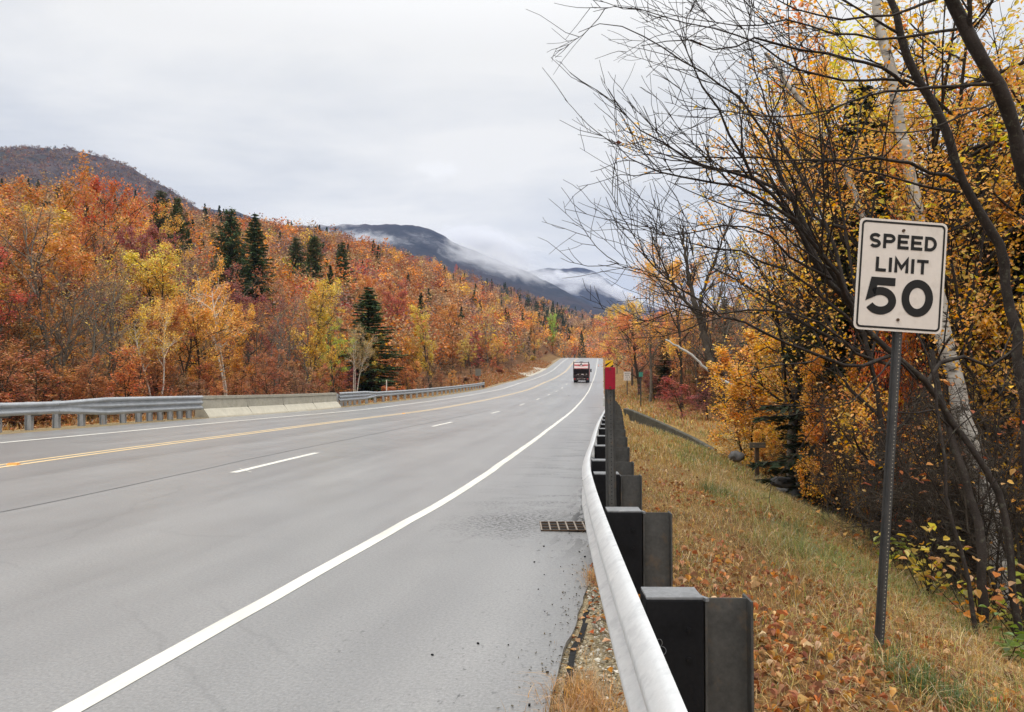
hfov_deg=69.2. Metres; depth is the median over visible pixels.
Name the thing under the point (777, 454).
thicket bush
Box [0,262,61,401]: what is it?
thin leaved tree
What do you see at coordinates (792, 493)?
boulder
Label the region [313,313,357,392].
maple tree
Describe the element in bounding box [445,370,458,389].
sapling
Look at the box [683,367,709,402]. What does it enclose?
sapling
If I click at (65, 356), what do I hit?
bare tree
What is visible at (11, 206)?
broadleaf tree
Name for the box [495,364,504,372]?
shrub
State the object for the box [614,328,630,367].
thin leaved tree
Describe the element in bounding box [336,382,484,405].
guardrail
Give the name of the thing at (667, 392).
sapling
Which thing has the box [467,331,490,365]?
maple tree
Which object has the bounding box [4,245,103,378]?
thin leaved tree
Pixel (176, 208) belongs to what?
pine tree
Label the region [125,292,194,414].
broadleaf tree
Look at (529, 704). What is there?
asphalt crumbs
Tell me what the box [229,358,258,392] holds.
sapling
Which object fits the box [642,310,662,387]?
bare tree
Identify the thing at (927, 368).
hemlock tree
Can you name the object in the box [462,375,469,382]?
shrub
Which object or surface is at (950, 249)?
beech tree
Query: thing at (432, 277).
hillside forest
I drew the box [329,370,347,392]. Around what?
sapling
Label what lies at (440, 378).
sapling
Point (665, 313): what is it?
bare tree
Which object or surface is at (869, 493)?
thicket bush
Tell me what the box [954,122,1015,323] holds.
tree
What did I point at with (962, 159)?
beech tree
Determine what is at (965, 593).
leafy seedling
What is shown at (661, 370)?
spruce tree
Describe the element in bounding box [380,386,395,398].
shrub
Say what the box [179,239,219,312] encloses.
thin leaved tree
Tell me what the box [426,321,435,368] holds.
broadleaf tree
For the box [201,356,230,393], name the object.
sapling
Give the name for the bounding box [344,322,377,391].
birch tree
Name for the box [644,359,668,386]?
sapling
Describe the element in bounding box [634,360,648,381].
sapling
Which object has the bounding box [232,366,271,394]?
sapling
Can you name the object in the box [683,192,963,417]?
beech tree
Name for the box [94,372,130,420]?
sapling
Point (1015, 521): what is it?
thicket bush
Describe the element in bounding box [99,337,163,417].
sapling
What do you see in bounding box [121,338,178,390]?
sapling
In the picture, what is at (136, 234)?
broadleaf tree
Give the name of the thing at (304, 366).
bare tree
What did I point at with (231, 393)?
sapling
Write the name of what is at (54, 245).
broadleaf tree
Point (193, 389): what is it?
sapling
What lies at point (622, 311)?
maple tree
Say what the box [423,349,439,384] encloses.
bare tree
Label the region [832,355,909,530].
leafy bush
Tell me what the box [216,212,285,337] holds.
spruce tree
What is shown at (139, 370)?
sapling
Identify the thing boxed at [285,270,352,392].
broadleaf tree
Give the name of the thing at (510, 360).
sapling
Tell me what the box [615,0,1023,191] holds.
leafless tree
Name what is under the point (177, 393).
shrub
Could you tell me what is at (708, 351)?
leaning tree
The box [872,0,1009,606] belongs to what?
birch tree
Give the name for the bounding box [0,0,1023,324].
sky
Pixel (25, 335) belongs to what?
sapling
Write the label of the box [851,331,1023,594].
thicket bush
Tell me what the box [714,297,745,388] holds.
spruce tree
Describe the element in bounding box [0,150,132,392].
maple tree
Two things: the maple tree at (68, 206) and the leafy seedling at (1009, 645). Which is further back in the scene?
the maple tree at (68, 206)
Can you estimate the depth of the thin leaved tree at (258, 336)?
48.91 m
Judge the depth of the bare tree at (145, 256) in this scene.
77.72 m
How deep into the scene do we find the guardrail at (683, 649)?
2.59 m
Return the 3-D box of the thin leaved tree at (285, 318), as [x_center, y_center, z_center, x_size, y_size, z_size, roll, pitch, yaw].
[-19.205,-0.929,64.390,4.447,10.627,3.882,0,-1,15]
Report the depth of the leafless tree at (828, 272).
6.71 m
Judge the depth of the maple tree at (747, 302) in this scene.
70.37 m
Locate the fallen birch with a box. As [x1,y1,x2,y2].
[665,339,734,385]
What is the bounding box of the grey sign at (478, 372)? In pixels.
[475,369,480,382]
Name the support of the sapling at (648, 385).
on the ground at (552, 356)
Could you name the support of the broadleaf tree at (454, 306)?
on the ground at (552, 356)
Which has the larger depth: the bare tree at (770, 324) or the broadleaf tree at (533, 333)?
the broadleaf tree at (533, 333)
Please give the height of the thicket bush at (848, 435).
2.812 m
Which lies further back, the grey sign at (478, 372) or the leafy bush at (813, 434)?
the grey sign at (478, 372)
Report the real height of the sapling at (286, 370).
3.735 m
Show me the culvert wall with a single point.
(641, 418)
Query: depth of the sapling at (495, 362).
142.49 m
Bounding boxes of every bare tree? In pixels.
[20,258,117,422]
[60,260,144,396]
[124,239,159,319]
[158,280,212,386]
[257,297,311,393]
[281,324,316,382]
[309,290,345,392]
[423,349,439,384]
[633,254,685,366]
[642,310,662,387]
[682,222,749,390]
[685,226,757,401]
[714,282,746,362]
[735,221,800,396]
[748,168,891,475]
[764,213,824,294]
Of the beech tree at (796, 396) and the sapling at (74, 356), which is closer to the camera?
the beech tree at (796, 396)
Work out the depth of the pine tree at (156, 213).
99.11 m
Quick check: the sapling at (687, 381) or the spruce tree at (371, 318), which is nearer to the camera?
the sapling at (687, 381)
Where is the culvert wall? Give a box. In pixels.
[623,408,716,450]
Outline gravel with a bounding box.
[497,511,627,711]
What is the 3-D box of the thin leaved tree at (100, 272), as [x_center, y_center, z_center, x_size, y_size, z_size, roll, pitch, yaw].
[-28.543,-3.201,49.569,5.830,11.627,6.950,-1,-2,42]
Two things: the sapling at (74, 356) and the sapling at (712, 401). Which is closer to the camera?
the sapling at (74, 356)
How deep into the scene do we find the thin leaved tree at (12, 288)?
34.95 m
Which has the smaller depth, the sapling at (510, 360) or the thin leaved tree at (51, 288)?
the thin leaved tree at (51, 288)
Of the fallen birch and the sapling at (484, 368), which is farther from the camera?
the sapling at (484, 368)
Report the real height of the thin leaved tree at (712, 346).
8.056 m
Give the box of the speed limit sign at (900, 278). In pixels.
[853,218,947,645]
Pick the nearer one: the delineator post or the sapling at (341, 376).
the delineator post
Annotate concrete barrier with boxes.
[195,393,340,417]
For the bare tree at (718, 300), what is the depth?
59.19 m
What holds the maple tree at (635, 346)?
on the ground at (552, 356)
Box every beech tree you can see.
[616,0,993,475]
[667,0,1023,511]
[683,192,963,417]
[691,0,1023,554]
[698,0,1023,527]
[700,42,1000,421]
[727,68,1012,341]
[736,4,1023,418]
[752,0,1023,534]
[768,31,1020,403]
[815,40,1023,572]
[906,0,1023,439]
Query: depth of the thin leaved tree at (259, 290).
60.60 m
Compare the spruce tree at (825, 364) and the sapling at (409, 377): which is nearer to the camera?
the spruce tree at (825, 364)
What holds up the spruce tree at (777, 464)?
on the ground at (552, 356)
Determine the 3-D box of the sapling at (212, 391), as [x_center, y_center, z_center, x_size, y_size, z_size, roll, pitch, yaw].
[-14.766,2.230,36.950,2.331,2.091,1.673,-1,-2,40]
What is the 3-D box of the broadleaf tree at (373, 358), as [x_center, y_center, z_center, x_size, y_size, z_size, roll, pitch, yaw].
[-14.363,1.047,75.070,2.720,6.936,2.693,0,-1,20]
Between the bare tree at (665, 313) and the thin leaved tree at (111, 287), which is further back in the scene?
the bare tree at (665, 313)
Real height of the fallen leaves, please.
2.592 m
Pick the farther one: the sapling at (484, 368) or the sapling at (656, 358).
the sapling at (484, 368)
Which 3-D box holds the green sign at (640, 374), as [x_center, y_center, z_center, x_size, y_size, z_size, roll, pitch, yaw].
[9.719,2.722,55.923,0.300,3.027,0.065,0,-1,0]
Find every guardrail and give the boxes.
[0,396,203,431]
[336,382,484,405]
[582,397,753,711]
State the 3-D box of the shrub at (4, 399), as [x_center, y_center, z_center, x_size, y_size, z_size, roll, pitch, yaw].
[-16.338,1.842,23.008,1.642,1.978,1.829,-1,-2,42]
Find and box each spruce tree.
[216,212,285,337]
[322,287,410,399]
[331,242,360,304]
[647,333,678,397]
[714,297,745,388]
[730,288,780,413]
[745,78,940,522]
[750,252,831,475]
[795,212,927,519]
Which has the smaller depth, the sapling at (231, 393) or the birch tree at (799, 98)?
the birch tree at (799, 98)
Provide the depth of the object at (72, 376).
27.98 m
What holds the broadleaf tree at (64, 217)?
on the ground at (552, 356)
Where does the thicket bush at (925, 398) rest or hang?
on the ground at (552, 356)
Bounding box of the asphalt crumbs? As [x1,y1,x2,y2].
[431,545,585,705]
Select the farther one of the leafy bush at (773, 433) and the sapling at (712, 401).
the sapling at (712, 401)
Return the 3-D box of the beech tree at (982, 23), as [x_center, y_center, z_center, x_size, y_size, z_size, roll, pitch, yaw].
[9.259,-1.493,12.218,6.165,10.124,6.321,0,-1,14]
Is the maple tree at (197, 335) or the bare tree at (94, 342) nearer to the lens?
the bare tree at (94, 342)
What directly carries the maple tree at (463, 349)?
on the ground at (552, 356)
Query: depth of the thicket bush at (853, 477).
12.42 m
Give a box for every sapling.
[0,309,79,419]
[0,335,82,423]
[0,340,49,427]
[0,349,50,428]
[15,353,57,401]
[18,364,57,421]
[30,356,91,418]
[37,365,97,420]
[38,343,107,423]
[54,348,116,399]
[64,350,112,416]
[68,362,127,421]
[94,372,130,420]
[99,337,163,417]
[99,344,154,418]
[105,346,178,417]
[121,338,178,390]
[137,358,178,396]
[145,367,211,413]
[158,339,212,413]
[173,375,208,416]
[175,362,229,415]
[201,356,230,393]
[201,380,229,395]
[210,368,242,394]
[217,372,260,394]
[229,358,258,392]
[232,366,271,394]
[233,382,259,394]
[248,348,295,394]
[248,348,297,394]
[256,361,306,394]
[261,345,305,386]
[272,364,302,393]
[283,354,321,392]
[285,366,317,393]
[299,362,339,393]
[313,362,350,393]
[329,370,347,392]
[336,367,357,393]
[375,353,409,387]
[392,361,427,396]
[397,364,417,385]
[399,378,410,395]
[411,377,423,388]
[414,360,444,387]
[416,372,430,392]
[431,369,451,390]
[432,346,454,373]
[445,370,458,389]
[453,357,467,372]
[478,362,488,372]
[487,357,497,371]
[502,357,519,371]
[630,343,663,380]
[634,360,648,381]
[637,369,667,399]
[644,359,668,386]
[647,376,704,417]
[654,360,688,389]
[665,361,687,387]
[665,371,692,398]
[675,363,716,405]
[683,361,703,398]
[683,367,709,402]
[684,369,708,404]
[689,382,716,419]
[709,389,716,412]
[719,367,733,399]
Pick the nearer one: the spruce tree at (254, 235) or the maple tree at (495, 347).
the spruce tree at (254, 235)
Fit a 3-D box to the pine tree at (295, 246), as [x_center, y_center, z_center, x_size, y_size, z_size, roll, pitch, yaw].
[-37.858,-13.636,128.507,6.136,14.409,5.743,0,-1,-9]
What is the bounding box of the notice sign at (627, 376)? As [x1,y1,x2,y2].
[624,372,630,394]
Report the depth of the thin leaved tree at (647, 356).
61.62 m
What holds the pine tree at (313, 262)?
on the ground at (552, 356)
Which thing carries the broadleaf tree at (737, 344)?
on the ground at (552, 356)
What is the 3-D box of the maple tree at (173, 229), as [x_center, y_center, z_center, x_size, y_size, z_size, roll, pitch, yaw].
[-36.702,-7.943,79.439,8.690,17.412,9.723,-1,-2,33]
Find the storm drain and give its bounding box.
[539,521,585,530]
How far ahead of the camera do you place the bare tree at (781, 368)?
18.05 m
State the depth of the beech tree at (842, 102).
16.08 m
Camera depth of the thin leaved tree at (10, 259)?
31.61 m
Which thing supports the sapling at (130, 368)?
on the ground at (552, 356)
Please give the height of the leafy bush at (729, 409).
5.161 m
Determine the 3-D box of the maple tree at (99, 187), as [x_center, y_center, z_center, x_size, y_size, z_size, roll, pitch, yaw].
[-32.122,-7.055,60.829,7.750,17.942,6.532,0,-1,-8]
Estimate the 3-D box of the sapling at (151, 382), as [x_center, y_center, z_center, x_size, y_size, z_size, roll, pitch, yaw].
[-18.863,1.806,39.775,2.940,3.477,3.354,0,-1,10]
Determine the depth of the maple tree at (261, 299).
57.29 m
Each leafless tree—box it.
[526,0,1023,485]
[538,0,1023,647]
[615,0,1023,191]
[818,349,1023,634]
[908,333,1023,637]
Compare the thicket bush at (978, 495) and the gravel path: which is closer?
the thicket bush at (978, 495)
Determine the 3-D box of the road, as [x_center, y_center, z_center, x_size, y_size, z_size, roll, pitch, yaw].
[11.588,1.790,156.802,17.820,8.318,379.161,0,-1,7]
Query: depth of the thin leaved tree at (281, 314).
78.89 m
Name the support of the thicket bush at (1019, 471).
on the ground at (552, 356)
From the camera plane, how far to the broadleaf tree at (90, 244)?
65.86 m
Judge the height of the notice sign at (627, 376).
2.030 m
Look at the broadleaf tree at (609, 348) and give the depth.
190.68 m
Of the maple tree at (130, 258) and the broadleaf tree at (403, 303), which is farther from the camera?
the broadleaf tree at (403, 303)
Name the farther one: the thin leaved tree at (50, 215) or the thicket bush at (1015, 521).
the thin leaved tree at (50, 215)
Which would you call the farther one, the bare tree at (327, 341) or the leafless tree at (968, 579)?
the bare tree at (327, 341)
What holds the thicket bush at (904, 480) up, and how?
on the ground at (552, 356)
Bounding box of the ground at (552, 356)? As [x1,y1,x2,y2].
[0,244,1023,711]
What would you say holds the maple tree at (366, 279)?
on the ground at (552, 356)
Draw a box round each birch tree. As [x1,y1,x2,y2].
[108,296,188,396]
[164,254,250,394]
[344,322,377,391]
[764,52,930,548]
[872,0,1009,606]
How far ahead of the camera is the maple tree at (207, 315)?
38.97 m
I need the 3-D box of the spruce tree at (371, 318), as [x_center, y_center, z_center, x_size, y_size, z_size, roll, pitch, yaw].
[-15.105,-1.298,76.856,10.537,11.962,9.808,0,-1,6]
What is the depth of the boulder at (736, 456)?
23.77 m
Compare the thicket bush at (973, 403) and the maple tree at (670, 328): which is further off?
the maple tree at (670, 328)
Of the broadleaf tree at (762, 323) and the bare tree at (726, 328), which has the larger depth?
the bare tree at (726, 328)
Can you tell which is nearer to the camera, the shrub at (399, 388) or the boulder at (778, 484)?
the boulder at (778, 484)
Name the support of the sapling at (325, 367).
on the ground at (552, 356)
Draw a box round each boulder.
[729,451,744,461]
[771,476,796,487]
[776,482,808,501]
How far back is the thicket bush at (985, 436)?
10.01 m
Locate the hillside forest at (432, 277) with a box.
[0,172,709,385]
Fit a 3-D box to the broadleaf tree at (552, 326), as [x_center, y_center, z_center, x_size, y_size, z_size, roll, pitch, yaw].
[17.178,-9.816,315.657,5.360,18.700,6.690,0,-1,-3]
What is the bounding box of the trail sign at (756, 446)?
[749,443,765,476]
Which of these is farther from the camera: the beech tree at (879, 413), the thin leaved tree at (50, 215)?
the thin leaved tree at (50, 215)
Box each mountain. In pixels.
[0,147,199,211]
[201,209,645,323]
[529,268,681,323]
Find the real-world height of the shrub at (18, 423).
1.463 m
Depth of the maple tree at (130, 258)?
45.78 m
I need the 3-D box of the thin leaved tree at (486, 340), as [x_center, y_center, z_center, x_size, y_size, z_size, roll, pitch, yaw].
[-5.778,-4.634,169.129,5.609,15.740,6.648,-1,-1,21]
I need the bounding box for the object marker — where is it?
[605,360,612,366]
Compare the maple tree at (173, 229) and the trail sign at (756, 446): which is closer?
the trail sign at (756, 446)
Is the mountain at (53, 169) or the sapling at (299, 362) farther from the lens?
the mountain at (53, 169)
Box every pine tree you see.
[146,190,188,323]
[165,195,195,284]
[206,206,254,342]
[280,237,308,274]
[294,235,332,289]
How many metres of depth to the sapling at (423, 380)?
85.45 m
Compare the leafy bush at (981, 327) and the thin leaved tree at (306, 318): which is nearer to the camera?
the leafy bush at (981, 327)
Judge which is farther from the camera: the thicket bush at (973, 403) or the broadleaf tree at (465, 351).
the broadleaf tree at (465, 351)
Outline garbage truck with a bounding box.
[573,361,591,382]
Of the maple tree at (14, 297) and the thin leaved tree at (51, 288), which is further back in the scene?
the thin leaved tree at (51, 288)
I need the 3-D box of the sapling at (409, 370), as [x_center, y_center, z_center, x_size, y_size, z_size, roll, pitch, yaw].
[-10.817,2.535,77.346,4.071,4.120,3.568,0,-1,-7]
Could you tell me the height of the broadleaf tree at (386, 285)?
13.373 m
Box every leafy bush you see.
[696,326,787,465]
[728,331,800,467]
[744,427,783,476]
[759,340,815,480]
[790,343,867,521]
[798,323,900,497]
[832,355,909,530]
[849,187,930,540]
[918,171,1023,534]
[963,296,1023,573]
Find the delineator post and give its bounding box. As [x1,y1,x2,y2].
[604,367,615,506]
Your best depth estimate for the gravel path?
171.76 m
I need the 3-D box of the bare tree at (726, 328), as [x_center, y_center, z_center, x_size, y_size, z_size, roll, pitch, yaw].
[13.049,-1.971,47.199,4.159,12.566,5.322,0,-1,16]
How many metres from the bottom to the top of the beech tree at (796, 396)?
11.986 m
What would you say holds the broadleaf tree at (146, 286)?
on the ground at (552, 356)
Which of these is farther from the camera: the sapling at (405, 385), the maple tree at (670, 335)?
the maple tree at (670, 335)
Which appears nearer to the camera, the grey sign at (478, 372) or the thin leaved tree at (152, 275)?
the thin leaved tree at (152, 275)
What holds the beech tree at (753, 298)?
on the ground at (552, 356)
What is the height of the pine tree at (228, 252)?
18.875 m
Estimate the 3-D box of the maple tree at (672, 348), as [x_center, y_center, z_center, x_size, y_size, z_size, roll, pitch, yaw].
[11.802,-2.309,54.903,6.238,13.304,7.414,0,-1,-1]
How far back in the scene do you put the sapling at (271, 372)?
61.42 m
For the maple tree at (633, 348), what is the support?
on the ground at (552, 356)
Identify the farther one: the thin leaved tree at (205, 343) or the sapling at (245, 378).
the sapling at (245, 378)
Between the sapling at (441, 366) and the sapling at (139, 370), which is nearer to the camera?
the sapling at (139, 370)
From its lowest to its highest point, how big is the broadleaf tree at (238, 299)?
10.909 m
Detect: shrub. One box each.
[0,392,15,425]
[5,399,36,429]
[31,394,76,426]
[79,399,107,422]
[154,390,183,418]
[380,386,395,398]
[393,383,405,398]
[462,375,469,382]
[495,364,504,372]
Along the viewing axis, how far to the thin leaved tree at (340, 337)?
78.78 m
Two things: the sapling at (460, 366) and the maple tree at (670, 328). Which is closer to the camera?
the maple tree at (670, 328)
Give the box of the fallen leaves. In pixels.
[3,395,1023,711]
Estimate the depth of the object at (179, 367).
42.57 m
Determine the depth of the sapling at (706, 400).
45.01 m
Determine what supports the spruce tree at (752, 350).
on the ground at (552, 356)
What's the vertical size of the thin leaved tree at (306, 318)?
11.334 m
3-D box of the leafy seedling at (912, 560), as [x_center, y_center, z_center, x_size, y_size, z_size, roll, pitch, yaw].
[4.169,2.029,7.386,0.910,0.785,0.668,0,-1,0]
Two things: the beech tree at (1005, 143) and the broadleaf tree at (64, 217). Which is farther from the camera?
the broadleaf tree at (64, 217)
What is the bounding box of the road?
[0,358,604,711]
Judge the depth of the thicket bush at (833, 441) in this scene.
13.68 m
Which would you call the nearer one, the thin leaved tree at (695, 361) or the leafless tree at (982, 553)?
the leafless tree at (982, 553)
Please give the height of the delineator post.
1.472 m
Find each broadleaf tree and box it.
[0,186,76,389]
[0,188,27,235]
[0,194,54,372]
[0,200,86,401]
[49,194,113,351]
[94,216,153,370]
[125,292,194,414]
[133,240,189,386]
[169,271,224,392]
[191,263,259,394]
[213,301,264,394]
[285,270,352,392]
[360,332,384,390]
[375,276,407,329]
[381,277,419,368]
[405,336,425,383]
[406,304,437,393]
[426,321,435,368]
[433,293,467,373]
[462,331,471,368]
[525,311,541,359]
[546,313,558,347]
[601,333,615,359]
[612,331,624,372]
[727,318,754,406]
[728,225,800,422]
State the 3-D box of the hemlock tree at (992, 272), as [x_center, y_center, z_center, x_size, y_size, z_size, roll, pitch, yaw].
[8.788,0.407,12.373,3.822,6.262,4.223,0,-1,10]
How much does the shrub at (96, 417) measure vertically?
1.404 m
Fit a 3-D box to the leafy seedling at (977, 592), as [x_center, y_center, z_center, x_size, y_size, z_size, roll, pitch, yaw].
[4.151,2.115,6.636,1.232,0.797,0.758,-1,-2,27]
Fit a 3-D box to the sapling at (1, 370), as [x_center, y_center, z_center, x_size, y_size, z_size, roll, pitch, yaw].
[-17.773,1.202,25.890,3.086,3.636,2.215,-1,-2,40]
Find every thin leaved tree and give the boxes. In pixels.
[0,170,100,424]
[0,187,35,345]
[0,200,82,325]
[0,230,43,366]
[0,237,22,304]
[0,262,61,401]
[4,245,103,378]
[46,222,151,363]
[67,273,138,417]
[75,219,153,393]
[134,243,174,343]
[157,239,208,329]
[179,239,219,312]
[189,297,226,394]
[211,260,278,382]
[229,301,276,394]
[249,271,308,387]
[252,276,307,368]
[259,285,319,392]
[292,288,323,392]
[327,312,358,374]
[473,303,495,366]
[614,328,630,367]
[618,253,668,401]
[671,332,699,393]
[673,285,717,405]
[674,334,693,398]
[685,310,730,403]
[715,304,751,403]
[719,285,784,403]
[732,271,791,370]
[761,260,801,335]
[883,153,1015,389]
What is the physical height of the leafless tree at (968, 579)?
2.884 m
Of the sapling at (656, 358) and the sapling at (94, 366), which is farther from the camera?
the sapling at (656, 358)
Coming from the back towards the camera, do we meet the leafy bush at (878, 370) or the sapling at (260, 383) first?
the sapling at (260, 383)
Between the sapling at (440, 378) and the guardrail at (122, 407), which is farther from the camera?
the sapling at (440, 378)
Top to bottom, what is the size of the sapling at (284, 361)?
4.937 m
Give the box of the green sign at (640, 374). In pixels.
[639,372,642,405]
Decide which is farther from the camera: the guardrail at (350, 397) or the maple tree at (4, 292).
the guardrail at (350, 397)
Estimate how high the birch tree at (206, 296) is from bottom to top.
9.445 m
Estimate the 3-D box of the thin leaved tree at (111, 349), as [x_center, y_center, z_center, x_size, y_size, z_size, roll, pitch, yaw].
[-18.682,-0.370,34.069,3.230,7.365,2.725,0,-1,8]
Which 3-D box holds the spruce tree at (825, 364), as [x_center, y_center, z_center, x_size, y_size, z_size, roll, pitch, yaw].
[7.990,-0.241,15.966,3.920,8.029,4.332,0,-1,8]
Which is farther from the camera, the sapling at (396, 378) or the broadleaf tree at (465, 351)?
the broadleaf tree at (465, 351)
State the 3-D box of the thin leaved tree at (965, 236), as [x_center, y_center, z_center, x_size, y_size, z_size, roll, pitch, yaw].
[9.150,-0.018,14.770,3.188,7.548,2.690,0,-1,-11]
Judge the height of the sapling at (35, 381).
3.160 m
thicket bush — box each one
[757,424,798,478]
[771,354,878,513]
[780,351,944,532]
[789,376,959,547]
[791,373,1023,569]
[802,390,908,524]
[806,434,876,518]
[820,367,1021,602]
[822,342,1022,555]
[837,330,1004,511]
[837,390,1023,615]
[846,329,1023,574]
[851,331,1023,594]
[865,380,1023,622]
[895,357,1023,631]
[896,300,1023,554]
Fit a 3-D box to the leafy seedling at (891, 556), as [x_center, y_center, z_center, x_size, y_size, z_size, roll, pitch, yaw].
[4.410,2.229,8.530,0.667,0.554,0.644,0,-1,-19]
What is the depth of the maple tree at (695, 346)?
61.00 m
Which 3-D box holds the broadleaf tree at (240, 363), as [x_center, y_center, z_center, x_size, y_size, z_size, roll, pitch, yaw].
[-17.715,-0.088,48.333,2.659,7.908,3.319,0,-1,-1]
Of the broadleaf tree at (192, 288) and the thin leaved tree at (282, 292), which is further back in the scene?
the thin leaved tree at (282, 292)
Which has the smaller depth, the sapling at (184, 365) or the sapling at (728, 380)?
the sapling at (184, 365)
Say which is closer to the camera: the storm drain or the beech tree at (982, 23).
the storm drain
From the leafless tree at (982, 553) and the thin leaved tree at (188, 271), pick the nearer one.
the leafless tree at (982, 553)
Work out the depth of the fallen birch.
45.73 m
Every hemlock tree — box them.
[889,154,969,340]
[906,304,974,542]
[928,202,1023,553]
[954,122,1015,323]
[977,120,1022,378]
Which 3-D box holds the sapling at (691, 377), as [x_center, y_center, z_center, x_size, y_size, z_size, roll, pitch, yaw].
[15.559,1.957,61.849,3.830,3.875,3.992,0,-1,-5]
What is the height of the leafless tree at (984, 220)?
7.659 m
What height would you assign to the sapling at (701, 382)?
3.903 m
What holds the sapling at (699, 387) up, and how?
on the ground at (552, 356)
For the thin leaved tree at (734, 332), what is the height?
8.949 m
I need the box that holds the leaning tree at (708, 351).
[624,192,752,420]
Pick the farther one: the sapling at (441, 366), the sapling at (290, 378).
the sapling at (441, 366)
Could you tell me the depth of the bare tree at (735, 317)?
59.92 m
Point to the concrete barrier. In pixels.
(214, 406)
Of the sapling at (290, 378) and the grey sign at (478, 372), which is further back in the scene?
the grey sign at (478, 372)
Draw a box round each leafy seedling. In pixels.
[873,529,938,569]
[879,523,993,595]
[898,541,1023,624]
[936,548,1023,636]
[979,604,1023,666]
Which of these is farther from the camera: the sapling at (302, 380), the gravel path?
the gravel path
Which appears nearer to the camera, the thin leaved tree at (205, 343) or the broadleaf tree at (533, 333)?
the thin leaved tree at (205, 343)
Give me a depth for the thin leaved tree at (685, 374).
61.80 m
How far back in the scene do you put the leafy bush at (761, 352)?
24.57 m
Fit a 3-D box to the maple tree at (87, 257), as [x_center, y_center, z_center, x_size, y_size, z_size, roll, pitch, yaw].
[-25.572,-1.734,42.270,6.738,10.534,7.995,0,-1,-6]
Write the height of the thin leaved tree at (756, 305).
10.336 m
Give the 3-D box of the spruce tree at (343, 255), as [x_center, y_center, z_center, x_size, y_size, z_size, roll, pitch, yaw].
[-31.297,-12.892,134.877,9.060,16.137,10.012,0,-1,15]
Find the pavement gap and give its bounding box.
[562,598,594,701]
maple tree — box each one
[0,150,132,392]
[0,230,136,388]
[0,244,43,358]
[0,272,17,328]
[1,201,108,398]
[63,163,164,370]
[71,238,199,392]
[76,222,135,343]
[91,221,193,372]
[115,203,199,344]
[145,304,240,395]
[149,296,258,392]
[179,282,289,393]
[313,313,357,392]
[344,272,393,312]
[455,333,477,372]
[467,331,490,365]
[489,338,508,370]
[584,311,679,395]
[596,293,649,385]
[616,332,655,378]
[628,240,719,408]
[646,307,685,361]
[654,305,691,366]
[665,312,739,391]
[727,286,787,330]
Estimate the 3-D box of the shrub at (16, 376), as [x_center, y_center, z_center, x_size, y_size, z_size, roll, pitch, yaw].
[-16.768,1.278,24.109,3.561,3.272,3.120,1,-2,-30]
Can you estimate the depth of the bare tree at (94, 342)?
32.34 m
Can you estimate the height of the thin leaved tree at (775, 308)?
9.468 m
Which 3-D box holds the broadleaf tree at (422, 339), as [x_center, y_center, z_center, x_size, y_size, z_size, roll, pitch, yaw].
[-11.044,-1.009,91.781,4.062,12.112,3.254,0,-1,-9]
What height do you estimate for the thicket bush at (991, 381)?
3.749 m
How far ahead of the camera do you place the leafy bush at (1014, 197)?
12.14 m
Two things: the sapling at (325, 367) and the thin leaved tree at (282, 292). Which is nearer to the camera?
the sapling at (325, 367)
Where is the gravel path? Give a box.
[520,367,546,375]
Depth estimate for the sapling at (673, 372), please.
66.89 m
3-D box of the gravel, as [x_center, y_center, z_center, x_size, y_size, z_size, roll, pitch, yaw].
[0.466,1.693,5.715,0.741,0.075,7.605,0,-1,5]
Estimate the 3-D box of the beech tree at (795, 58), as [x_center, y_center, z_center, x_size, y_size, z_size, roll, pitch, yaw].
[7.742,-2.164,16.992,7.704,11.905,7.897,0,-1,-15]
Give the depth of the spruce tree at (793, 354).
24.62 m
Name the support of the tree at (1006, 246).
on the ground at (552, 356)
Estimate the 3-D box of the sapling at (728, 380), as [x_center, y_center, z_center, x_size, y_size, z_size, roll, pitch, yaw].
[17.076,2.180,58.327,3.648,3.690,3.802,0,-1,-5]
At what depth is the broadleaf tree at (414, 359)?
90.82 m
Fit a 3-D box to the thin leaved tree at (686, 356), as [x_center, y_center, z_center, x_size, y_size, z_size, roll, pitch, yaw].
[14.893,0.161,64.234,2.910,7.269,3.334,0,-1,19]
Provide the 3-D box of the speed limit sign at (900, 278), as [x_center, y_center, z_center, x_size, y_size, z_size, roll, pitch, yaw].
[2.600,0.660,4.948,0.661,3.168,0.083,0,-1,0]
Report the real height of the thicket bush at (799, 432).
4.218 m
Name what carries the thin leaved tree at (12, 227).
on the ground at (552, 356)
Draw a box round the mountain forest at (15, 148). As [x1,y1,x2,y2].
[0,144,199,209]

